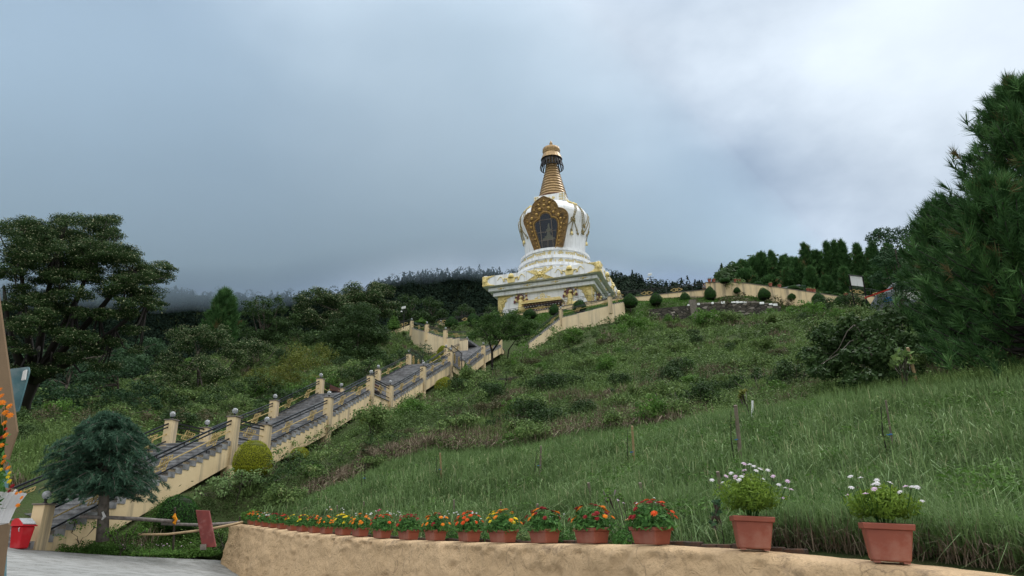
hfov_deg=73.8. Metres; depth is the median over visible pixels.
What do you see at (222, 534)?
leafy bush
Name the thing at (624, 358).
wild shrub
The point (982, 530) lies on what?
edge grass
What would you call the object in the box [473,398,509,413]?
wild shrub
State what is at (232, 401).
leafy bush
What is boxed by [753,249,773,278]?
pine tree
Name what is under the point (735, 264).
pine tree
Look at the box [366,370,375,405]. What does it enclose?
lamp pillar
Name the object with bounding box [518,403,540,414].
wild shrub
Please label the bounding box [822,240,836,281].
pine tree
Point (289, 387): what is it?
leafy bush
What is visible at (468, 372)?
wild shrub
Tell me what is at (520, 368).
wild shrub
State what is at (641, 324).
leafy bush
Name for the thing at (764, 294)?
topiary bush
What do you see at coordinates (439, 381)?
topiary bush
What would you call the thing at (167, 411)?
wild shrub
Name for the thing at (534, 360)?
wild shrub
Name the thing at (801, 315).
wild shrub
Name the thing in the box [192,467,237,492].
leafy bush
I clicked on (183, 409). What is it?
wild shrub
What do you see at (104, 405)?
leafy bush
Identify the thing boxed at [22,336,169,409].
broadleaf tree
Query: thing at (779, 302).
creeper bush
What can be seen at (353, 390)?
railing
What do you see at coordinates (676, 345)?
wild shrub
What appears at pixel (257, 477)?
thicket
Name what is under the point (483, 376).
leafy bush
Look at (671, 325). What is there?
wild shrub
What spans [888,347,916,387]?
drooping plant
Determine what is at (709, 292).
topiary bush
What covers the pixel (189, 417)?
wild shrub
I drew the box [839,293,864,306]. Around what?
wild shrub
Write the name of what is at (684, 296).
topiary bush
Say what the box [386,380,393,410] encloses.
lamp pillar
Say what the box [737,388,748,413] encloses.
drooping plant
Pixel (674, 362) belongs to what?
wild shrub
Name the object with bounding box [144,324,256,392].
broadleaf tree
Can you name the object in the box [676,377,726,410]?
wild shrub
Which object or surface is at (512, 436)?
wild shrub
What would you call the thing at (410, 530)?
flower pot
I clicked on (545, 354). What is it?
wild shrub
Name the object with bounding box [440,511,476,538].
daisy plant
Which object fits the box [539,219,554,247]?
shrine window
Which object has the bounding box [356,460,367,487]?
stake
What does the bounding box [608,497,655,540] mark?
daisy plant
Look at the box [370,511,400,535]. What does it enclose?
daisy plant
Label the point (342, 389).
lamp pillar
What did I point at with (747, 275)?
pine tree
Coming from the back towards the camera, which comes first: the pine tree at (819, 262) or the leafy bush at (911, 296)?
the pine tree at (819, 262)
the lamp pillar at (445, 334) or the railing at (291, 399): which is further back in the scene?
the lamp pillar at (445, 334)
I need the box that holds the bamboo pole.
[138,521,242,534]
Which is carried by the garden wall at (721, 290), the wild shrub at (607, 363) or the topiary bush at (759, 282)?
the topiary bush at (759, 282)
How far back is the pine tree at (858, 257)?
118.07 m
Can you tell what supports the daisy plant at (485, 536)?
on the hillside
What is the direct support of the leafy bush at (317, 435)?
on the hillside
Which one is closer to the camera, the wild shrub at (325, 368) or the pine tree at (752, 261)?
the wild shrub at (325, 368)
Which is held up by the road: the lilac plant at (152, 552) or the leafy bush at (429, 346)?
the lilac plant at (152, 552)
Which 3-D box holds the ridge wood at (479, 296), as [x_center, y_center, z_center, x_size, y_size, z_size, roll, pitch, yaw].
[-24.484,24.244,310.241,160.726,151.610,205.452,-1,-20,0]
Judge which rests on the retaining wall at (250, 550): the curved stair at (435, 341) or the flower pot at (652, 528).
the flower pot at (652, 528)
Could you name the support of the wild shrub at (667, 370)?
on the hillside
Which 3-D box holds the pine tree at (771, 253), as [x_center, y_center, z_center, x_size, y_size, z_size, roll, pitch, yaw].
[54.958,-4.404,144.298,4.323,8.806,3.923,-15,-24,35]
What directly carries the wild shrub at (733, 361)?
on the hillside
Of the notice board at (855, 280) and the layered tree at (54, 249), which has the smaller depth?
the layered tree at (54, 249)
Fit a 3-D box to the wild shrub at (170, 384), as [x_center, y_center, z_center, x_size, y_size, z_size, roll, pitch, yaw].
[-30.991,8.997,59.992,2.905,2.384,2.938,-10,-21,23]
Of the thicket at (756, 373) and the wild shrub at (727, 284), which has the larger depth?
the wild shrub at (727, 284)
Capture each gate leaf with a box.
[410,348,421,363]
[451,345,461,369]
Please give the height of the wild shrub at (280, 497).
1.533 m
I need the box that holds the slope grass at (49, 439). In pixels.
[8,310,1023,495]
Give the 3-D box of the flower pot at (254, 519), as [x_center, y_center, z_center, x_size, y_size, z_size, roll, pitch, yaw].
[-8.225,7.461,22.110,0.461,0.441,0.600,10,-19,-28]
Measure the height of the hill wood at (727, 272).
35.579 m
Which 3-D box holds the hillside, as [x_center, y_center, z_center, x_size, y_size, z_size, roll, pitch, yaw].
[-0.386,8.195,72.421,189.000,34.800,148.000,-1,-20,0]
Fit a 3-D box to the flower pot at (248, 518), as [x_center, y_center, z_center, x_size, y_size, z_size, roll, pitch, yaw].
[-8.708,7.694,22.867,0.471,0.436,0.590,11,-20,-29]
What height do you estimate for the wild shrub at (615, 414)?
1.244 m
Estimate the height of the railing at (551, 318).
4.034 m
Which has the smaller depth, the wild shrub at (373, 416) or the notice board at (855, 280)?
the wild shrub at (373, 416)
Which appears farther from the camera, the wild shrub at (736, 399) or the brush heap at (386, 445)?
the brush heap at (386, 445)
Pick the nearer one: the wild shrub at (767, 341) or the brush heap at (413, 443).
the brush heap at (413, 443)
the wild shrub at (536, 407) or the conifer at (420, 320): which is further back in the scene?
the conifer at (420, 320)
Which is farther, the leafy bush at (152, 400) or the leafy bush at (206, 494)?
the leafy bush at (152, 400)
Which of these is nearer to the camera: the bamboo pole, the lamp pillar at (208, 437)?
the bamboo pole
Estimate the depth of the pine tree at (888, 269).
105.81 m
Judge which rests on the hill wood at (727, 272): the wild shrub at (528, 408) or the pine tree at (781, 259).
the pine tree at (781, 259)
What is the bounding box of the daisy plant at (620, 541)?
[608,529,633,544]
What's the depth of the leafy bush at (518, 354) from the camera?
60.75 m
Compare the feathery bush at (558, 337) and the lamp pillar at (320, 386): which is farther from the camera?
the feathery bush at (558, 337)
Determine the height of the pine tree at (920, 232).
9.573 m
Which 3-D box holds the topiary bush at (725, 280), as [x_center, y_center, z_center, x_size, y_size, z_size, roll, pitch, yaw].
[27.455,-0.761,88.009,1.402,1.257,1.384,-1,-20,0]
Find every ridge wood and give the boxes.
[0,281,340,388]
[341,264,517,330]
[606,268,705,296]
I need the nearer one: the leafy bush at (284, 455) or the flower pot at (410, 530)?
the flower pot at (410, 530)
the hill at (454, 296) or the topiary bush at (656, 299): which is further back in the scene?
the hill at (454, 296)
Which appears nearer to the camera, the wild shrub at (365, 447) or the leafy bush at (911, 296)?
the wild shrub at (365, 447)
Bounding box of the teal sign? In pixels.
[3,367,29,575]
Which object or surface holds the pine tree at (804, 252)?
on the hill wood at (727, 272)
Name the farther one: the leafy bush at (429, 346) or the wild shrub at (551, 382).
the leafy bush at (429, 346)
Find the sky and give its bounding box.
[0,0,1023,296]
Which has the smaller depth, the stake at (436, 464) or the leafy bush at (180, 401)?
the stake at (436, 464)
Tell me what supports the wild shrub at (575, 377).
on the hillside
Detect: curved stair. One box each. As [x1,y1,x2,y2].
[411,328,478,353]
[528,302,624,350]
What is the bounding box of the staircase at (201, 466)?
[8,345,504,550]
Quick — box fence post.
[172,507,177,549]
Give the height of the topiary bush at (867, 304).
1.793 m
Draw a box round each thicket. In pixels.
[213,469,270,509]
[260,452,318,489]
[304,441,359,477]
[355,426,406,458]
[415,417,469,437]
[429,388,487,415]
[476,410,538,428]
[501,393,533,409]
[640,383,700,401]
[728,367,782,389]
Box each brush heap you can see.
[355,440,400,461]
[405,431,451,449]
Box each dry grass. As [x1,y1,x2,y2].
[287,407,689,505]
[744,503,1023,572]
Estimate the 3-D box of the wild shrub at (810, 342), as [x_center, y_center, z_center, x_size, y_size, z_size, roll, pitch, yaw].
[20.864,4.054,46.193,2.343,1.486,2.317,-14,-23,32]
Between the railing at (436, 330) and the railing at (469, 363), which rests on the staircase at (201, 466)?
the railing at (469, 363)
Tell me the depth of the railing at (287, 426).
34.84 m
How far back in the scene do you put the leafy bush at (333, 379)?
53.57 m
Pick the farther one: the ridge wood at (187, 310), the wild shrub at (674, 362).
the ridge wood at (187, 310)
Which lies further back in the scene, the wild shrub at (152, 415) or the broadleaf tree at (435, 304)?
the broadleaf tree at (435, 304)
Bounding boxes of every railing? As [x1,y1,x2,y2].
[12,423,168,493]
[51,420,231,529]
[176,423,203,442]
[212,403,272,440]
[239,420,263,440]
[271,400,327,440]
[278,381,318,413]
[333,378,369,410]
[344,371,376,391]
[374,379,389,397]
[381,356,407,377]
[393,368,422,395]
[425,349,445,363]
[426,353,449,375]
[430,326,442,336]
[436,283,704,324]
[447,331,465,337]
[464,347,482,364]
[530,313,558,339]
[562,298,607,315]
[849,286,880,295]
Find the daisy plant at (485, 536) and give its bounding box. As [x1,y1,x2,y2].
[475,518,489,540]
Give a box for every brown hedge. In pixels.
[29,402,160,426]
[167,405,267,426]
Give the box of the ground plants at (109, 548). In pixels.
[54,495,255,559]
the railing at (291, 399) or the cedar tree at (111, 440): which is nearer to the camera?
the cedar tree at (111, 440)
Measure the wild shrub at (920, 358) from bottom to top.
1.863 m
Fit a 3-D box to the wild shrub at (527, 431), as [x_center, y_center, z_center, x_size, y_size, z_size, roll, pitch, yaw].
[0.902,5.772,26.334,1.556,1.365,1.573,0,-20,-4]
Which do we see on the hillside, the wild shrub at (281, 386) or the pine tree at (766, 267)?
the wild shrub at (281, 386)
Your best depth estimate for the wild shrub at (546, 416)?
29.83 m
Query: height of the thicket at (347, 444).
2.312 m
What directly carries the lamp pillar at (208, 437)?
on the staircase at (201, 466)
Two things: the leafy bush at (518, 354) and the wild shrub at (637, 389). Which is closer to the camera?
the wild shrub at (637, 389)
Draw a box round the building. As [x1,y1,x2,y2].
[865,282,919,309]
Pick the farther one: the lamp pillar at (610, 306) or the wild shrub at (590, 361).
the lamp pillar at (610, 306)
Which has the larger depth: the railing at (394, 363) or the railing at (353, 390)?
the railing at (394, 363)
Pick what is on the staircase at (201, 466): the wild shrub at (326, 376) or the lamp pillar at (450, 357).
the lamp pillar at (450, 357)
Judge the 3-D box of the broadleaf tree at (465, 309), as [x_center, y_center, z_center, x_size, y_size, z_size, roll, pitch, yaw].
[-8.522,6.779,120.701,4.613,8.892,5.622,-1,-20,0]
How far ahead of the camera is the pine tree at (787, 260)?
139.19 m
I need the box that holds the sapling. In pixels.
[488,371,523,388]
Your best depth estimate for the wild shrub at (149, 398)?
55.18 m
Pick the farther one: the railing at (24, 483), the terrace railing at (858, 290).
the terrace railing at (858, 290)
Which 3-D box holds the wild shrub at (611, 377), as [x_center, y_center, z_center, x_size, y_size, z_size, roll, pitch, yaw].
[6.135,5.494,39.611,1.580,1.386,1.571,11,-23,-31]
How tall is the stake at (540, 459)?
0.995 m
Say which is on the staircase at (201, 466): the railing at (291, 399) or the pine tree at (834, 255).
the railing at (291, 399)
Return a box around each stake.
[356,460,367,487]
[430,453,442,477]
[527,446,544,475]
[617,426,635,466]
[715,405,744,462]
[716,471,722,490]
[864,396,894,458]
[906,347,918,383]
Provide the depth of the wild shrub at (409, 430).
32.52 m
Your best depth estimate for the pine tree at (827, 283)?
115.23 m
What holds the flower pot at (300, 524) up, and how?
on the retaining wall at (250, 550)
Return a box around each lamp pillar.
[30,491,57,550]
[162,411,179,442]
[199,420,212,441]
[225,408,241,464]
[259,417,273,448]
[268,394,280,417]
[315,373,325,393]
[323,391,334,434]
[339,383,344,391]
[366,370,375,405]
[375,365,381,380]
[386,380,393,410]
[406,350,411,364]
[409,318,413,336]
[420,362,426,391]
[424,322,429,340]
[443,327,447,345]
[444,345,448,356]
[447,347,452,373]
[481,343,485,363]
[559,307,562,324]
[607,294,612,313]
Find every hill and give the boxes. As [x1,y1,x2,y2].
[0,289,333,387]
[364,274,492,316]
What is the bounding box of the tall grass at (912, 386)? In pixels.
[261,370,1023,514]
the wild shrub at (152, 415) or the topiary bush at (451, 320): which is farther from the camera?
the topiary bush at (451, 320)
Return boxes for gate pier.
[0,299,18,575]
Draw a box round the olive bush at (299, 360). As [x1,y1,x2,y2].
[243,342,339,387]
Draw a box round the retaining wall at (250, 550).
[221,524,1011,575]
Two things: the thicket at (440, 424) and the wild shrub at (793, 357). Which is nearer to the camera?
the thicket at (440, 424)
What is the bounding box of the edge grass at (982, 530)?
[726,479,1023,561]
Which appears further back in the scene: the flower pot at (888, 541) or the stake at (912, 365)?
the stake at (912, 365)
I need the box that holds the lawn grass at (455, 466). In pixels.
[268,377,1023,571]
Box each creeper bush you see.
[718,291,756,302]
[765,295,793,306]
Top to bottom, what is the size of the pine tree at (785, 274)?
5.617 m
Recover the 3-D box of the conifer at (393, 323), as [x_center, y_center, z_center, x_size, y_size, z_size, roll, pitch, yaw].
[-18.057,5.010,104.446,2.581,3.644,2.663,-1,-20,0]
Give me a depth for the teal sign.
7.00 m
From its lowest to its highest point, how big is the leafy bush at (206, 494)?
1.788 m
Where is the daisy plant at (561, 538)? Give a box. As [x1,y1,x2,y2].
[552,516,575,541]
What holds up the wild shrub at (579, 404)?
on the hillside
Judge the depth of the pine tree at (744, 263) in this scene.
140.53 m
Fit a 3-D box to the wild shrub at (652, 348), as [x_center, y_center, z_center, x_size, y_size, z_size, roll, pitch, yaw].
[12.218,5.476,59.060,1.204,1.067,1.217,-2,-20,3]
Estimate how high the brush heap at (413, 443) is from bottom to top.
1.250 m
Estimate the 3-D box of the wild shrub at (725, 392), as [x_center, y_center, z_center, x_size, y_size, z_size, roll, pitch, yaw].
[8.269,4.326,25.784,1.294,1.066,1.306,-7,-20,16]
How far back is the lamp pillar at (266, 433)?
31.89 m
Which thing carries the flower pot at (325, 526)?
on the retaining wall at (250, 550)
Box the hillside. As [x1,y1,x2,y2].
[10,296,1023,575]
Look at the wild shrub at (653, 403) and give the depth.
23.62 m
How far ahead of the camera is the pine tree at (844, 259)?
120.19 m
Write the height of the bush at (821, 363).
4.216 m
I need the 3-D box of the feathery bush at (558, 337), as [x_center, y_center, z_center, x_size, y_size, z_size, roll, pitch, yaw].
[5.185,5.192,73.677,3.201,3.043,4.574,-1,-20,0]
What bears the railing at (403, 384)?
on the staircase at (201, 466)
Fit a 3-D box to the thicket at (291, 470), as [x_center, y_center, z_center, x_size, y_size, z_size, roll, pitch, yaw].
[-9.066,7.604,28.032,2.139,2.152,5.258,3,-20,-12]
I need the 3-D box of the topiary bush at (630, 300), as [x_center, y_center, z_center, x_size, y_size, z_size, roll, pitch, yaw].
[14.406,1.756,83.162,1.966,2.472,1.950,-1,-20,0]
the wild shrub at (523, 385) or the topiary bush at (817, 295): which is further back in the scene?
the topiary bush at (817, 295)
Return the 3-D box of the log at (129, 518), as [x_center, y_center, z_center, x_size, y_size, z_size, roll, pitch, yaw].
[-12.125,7.390,21.791,2.981,0.271,0.272,17,-26,-42]
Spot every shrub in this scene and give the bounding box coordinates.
[16,409,42,425]
[18,424,33,434]
[41,397,82,421]
[99,399,143,423]
[126,399,145,407]
[134,402,171,414]
[135,394,161,403]
[140,410,162,421]
[146,379,179,393]
[155,409,182,424]
[158,410,201,433]
[159,386,194,402]
[170,405,192,414]
[189,392,202,399]
[189,402,217,415]
[193,413,217,423]
[194,395,213,403]
[236,398,268,413]
[241,382,267,400]
[249,402,268,414]
[262,481,307,507]
[269,383,301,397]
[272,348,292,362]
[302,463,326,475]
[314,364,340,373]
[318,369,347,389]
[330,356,356,365]
[349,399,391,434]
[355,441,397,456]
[358,452,389,468]
[392,398,430,415]
[398,427,415,435]
[399,394,432,405]
[426,435,455,447]
[434,410,480,430]
[446,376,468,393]
[455,364,489,381]
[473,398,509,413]
[476,381,496,402]
[482,380,507,403]
[493,393,512,401]
[497,427,527,445]
[500,357,527,368]
[501,416,542,435]
[504,397,549,420]
[509,392,549,409]
[511,363,536,378]
[516,421,552,440]
[517,378,544,391]
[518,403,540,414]
[523,357,540,365]
[525,406,569,425]
[527,372,566,391]
[534,350,559,357]
[534,361,549,370]
[536,372,564,380]
[556,373,572,385]
[560,326,583,343]
[565,398,598,415]
[569,374,584,385]
[569,395,594,409]
[571,355,596,367]
[585,373,603,383]
[593,353,616,371]
[595,336,617,345]
[598,407,635,426]
[602,392,634,406]
[604,387,612,397]
[606,371,631,386]
[618,354,635,362]
[625,383,650,395]
[633,393,670,424]
[646,346,658,353]
[647,379,686,397]
[654,365,684,382]
[661,356,694,375]
[662,313,672,322]
[662,339,694,354]
[666,322,680,328]
[667,396,705,415]
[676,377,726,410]
[680,373,704,383]
[686,329,700,335]
[687,334,705,343]
[690,310,714,324]
[707,372,738,381]
[708,380,737,391]
[713,308,739,324]
[714,389,747,403]
[720,357,753,370]
[720,394,753,407]
[722,337,741,345]
[722,342,735,350]
[724,279,745,288]
[743,333,778,350]
[744,351,773,366]
[759,380,790,396]
[762,308,779,314]
[763,312,790,322]
[764,359,811,386]
[765,323,781,329]
[766,346,788,356]
[789,348,810,365]
[794,312,812,324]
[803,338,820,347]
[810,297,837,312]
[825,307,845,319]
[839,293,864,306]
[843,304,863,314]
[860,311,875,318]
[868,349,929,371]
[954,344,1023,367]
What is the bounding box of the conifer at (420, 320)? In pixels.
[414,317,427,325]
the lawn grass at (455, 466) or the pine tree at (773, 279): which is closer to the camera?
the lawn grass at (455, 466)
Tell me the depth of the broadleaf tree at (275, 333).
81.84 m
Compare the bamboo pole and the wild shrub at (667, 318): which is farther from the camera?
the wild shrub at (667, 318)
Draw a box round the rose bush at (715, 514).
[708,498,723,543]
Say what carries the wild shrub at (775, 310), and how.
on the hillside
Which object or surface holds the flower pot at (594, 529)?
on the retaining wall at (250, 550)
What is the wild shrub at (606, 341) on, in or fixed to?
on the hillside
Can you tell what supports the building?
on the hillside
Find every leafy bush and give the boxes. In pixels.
[52,519,100,550]
[77,393,143,416]
[101,522,148,555]
[124,390,162,410]
[149,391,192,410]
[190,474,251,499]
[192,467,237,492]
[198,373,287,405]
[205,391,249,410]
[213,529,228,550]
[252,384,310,411]
[257,445,306,477]
[264,374,322,402]
[283,432,320,454]
[303,424,331,448]
[312,371,343,392]
[318,359,380,380]
[331,418,348,434]
[334,354,378,379]
[378,348,410,368]
[395,391,425,407]
[412,344,432,359]
[460,371,489,387]
[510,341,540,364]
[598,487,624,511]
[610,310,657,335]
[686,308,724,324]
[784,300,828,314]
[869,291,917,312]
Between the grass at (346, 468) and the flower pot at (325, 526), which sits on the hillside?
the grass at (346, 468)
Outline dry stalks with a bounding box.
[8,292,1019,556]
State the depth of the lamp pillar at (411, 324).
88.96 m
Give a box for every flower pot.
[245,511,257,524]
[251,511,261,525]
[257,512,269,526]
[265,512,280,527]
[274,513,288,528]
[284,514,297,530]
[294,514,309,531]
[305,515,321,532]
[317,515,334,533]
[332,513,352,534]
[348,513,371,536]
[369,514,394,538]
[394,514,421,539]
[421,512,450,540]
[453,511,484,541]
[484,509,522,542]
[523,506,564,542]
[568,503,614,543]
[625,499,678,544]
[711,462,792,550]
[838,475,924,563]
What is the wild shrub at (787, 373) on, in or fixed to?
on the hillside
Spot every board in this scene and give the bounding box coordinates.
[196,510,216,549]
[848,274,866,303]
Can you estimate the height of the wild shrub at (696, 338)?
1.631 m
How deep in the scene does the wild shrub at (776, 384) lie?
26.23 m
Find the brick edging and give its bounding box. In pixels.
[286,528,808,554]
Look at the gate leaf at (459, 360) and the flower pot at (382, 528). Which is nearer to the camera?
the flower pot at (382, 528)
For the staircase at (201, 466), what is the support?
on the hillside
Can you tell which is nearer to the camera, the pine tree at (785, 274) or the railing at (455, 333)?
the railing at (455, 333)
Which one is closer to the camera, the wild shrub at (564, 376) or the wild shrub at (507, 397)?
the wild shrub at (507, 397)
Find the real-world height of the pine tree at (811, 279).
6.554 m
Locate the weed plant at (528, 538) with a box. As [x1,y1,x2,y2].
[516,530,530,540]
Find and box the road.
[7,547,237,575]
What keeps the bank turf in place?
on the hillside
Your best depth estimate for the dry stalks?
35.01 m
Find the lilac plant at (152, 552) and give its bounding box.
[124,542,190,555]
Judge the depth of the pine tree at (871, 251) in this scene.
114.46 m
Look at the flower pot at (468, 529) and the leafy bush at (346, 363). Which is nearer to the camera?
the flower pot at (468, 529)
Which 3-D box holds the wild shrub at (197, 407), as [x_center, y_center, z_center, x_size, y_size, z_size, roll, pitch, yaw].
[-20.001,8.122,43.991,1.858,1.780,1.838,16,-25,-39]
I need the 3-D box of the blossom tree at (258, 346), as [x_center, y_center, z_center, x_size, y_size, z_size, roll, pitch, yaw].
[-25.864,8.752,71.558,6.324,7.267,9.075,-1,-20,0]
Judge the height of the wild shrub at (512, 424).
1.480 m
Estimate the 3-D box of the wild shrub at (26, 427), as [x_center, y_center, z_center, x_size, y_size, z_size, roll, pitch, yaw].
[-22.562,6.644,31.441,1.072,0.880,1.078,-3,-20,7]
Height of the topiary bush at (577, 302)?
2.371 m
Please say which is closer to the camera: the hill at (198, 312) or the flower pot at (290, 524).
the flower pot at (290, 524)
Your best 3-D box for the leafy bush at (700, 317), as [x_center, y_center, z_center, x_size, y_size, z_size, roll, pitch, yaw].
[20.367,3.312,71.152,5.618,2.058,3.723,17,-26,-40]
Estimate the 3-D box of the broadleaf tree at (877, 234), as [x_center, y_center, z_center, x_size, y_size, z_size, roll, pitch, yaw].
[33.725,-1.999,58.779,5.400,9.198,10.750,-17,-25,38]
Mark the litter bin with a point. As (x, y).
(22, 530)
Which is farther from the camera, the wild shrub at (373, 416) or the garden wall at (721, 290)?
the garden wall at (721, 290)
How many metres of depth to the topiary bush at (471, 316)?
93.63 m
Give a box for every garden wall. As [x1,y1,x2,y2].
[390,325,409,333]
[705,282,850,305]
[851,293,874,304]
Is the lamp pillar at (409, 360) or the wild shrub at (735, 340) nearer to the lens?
the wild shrub at (735, 340)
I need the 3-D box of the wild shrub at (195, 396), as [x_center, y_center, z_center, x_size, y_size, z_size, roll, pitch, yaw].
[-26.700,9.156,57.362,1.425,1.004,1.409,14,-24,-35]
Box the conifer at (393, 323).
[385,311,401,331]
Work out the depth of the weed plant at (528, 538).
10.77 m
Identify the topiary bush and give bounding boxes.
[155,494,198,531]
[232,440,272,486]
[289,447,308,460]
[430,355,441,362]
[434,377,450,390]
[436,345,448,358]
[445,316,458,328]
[467,313,479,326]
[523,308,536,318]
[548,304,558,318]
[572,299,586,312]
[622,293,637,311]
[649,293,662,306]
[679,292,689,300]
[704,286,716,299]
[720,277,729,286]
[733,287,740,293]
[752,281,763,284]
[758,288,770,300]
[787,285,798,289]
[787,293,795,300]
[811,292,825,301]
[833,296,849,306]
[860,299,869,307]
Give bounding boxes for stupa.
[482,141,621,315]
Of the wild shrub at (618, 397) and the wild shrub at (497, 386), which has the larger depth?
the wild shrub at (497, 386)
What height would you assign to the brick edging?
0.626 m
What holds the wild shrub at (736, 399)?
on the hillside
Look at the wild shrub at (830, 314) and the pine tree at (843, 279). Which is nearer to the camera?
the wild shrub at (830, 314)
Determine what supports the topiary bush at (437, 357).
on the hillside
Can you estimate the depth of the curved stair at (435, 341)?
82.19 m
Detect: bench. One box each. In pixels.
[330,385,340,392]
[365,384,380,394]
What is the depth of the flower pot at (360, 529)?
14.98 m
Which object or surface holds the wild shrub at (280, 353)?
on the hillside
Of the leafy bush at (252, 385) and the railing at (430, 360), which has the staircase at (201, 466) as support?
the railing at (430, 360)
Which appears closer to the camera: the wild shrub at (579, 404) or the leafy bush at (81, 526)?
the leafy bush at (81, 526)
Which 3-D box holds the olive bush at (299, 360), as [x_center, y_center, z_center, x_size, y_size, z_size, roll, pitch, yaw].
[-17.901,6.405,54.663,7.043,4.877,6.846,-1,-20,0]
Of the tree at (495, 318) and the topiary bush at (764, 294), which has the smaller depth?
the tree at (495, 318)
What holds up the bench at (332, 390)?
on the staircase at (201, 466)
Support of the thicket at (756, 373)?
on the hillside
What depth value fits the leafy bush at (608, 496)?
9.90 m
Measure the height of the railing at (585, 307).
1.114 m
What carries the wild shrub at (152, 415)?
on the hillside
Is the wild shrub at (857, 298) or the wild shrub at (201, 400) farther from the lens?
the wild shrub at (857, 298)
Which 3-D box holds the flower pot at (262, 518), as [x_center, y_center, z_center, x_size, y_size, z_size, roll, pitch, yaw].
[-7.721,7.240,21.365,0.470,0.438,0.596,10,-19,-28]
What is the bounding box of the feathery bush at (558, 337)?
[547,325,571,345]
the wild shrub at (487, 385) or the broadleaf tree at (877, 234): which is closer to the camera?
the wild shrub at (487, 385)
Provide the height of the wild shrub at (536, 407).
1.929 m
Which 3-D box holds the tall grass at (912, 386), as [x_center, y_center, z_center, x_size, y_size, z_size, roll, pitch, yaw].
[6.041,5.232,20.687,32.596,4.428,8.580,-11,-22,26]
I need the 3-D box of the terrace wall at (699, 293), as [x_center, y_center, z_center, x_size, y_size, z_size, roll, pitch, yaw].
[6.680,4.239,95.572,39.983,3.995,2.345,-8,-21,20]
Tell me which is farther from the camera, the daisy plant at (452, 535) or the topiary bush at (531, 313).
the topiary bush at (531, 313)
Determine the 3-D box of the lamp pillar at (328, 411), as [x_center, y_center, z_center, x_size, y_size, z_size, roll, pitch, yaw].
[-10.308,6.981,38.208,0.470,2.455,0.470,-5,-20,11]
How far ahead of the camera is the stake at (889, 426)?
11.39 m
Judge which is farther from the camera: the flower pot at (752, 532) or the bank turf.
the bank turf
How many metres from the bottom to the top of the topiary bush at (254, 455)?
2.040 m
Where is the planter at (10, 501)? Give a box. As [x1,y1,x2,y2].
[0,388,26,524]
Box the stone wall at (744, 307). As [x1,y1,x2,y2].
[649,299,780,318]
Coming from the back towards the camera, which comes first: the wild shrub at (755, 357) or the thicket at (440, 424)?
the wild shrub at (755, 357)
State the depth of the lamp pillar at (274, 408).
38.87 m
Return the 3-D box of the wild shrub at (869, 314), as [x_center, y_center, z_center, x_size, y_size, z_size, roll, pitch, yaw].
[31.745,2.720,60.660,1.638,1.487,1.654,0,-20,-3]
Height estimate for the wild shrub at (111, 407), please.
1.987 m
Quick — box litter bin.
[10,518,37,548]
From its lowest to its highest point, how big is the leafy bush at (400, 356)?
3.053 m
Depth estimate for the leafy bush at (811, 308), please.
67.78 m
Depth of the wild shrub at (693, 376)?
35.72 m
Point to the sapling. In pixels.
(504, 375)
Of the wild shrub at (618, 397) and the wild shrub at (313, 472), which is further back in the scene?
the wild shrub at (618, 397)
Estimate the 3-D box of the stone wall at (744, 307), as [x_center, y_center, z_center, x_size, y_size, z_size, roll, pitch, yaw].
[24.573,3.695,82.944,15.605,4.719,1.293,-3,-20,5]
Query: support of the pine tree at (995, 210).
on the hillside
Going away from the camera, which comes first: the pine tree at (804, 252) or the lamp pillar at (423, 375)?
the lamp pillar at (423, 375)
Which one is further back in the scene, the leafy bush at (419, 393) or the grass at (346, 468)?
the leafy bush at (419, 393)
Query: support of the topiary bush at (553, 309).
on the hillside
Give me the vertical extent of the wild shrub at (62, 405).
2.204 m
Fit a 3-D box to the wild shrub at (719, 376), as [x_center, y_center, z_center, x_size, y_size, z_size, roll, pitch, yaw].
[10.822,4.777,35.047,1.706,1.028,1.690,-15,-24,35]
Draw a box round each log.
[79,515,179,522]
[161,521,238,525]
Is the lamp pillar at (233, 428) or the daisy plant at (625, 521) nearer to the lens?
the daisy plant at (625, 521)
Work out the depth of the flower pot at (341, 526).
15.84 m
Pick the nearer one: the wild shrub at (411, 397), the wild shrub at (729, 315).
the wild shrub at (411, 397)
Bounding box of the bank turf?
[458,295,855,336]
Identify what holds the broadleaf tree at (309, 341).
on the hillside
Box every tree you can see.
[0,211,179,411]
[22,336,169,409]
[30,409,170,541]
[55,353,164,408]
[139,371,196,403]
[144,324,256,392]
[196,285,246,353]
[230,338,296,369]
[236,295,307,348]
[286,280,402,333]
[286,323,337,351]
[317,301,392,359]
[392,293,429,328]
[415,295,448,328]
[452,303,474,320]
[467,309,545,369]
[484,303,497,313]
[727,262,741,271]
[734,266,759,283]
[738,259,755,271]
[748,256,761,279]
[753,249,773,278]
[760,273,780,286]
[767,249,777,274]
[774,253,787,279]
[780,266,793,286]
[781,256,794,268]
[787,255,804,286]
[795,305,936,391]
[798,241,820,277]
[801,265,819,291]
[809,248,830,287]
[819,273,837,292]
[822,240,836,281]
[828,239,839,286]
[835,237,856,274]
[837,265,857,294]
[850,242,866,275]
[857,273,876,295]
[864,222,919,306]
[864,247,870,274]
[867,242,883,275]
[871,264,887,292]
[877,189,1022,362]
[881,242,902,287]
[899,68,1023,363]
[905,165,1023,380]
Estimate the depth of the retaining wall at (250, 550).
9.83 m
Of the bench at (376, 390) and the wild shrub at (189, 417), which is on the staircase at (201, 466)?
the bench at (376, 390)
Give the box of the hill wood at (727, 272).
[711,243,925,301]
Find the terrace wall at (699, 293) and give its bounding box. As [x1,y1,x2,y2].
[442,289,705,325]

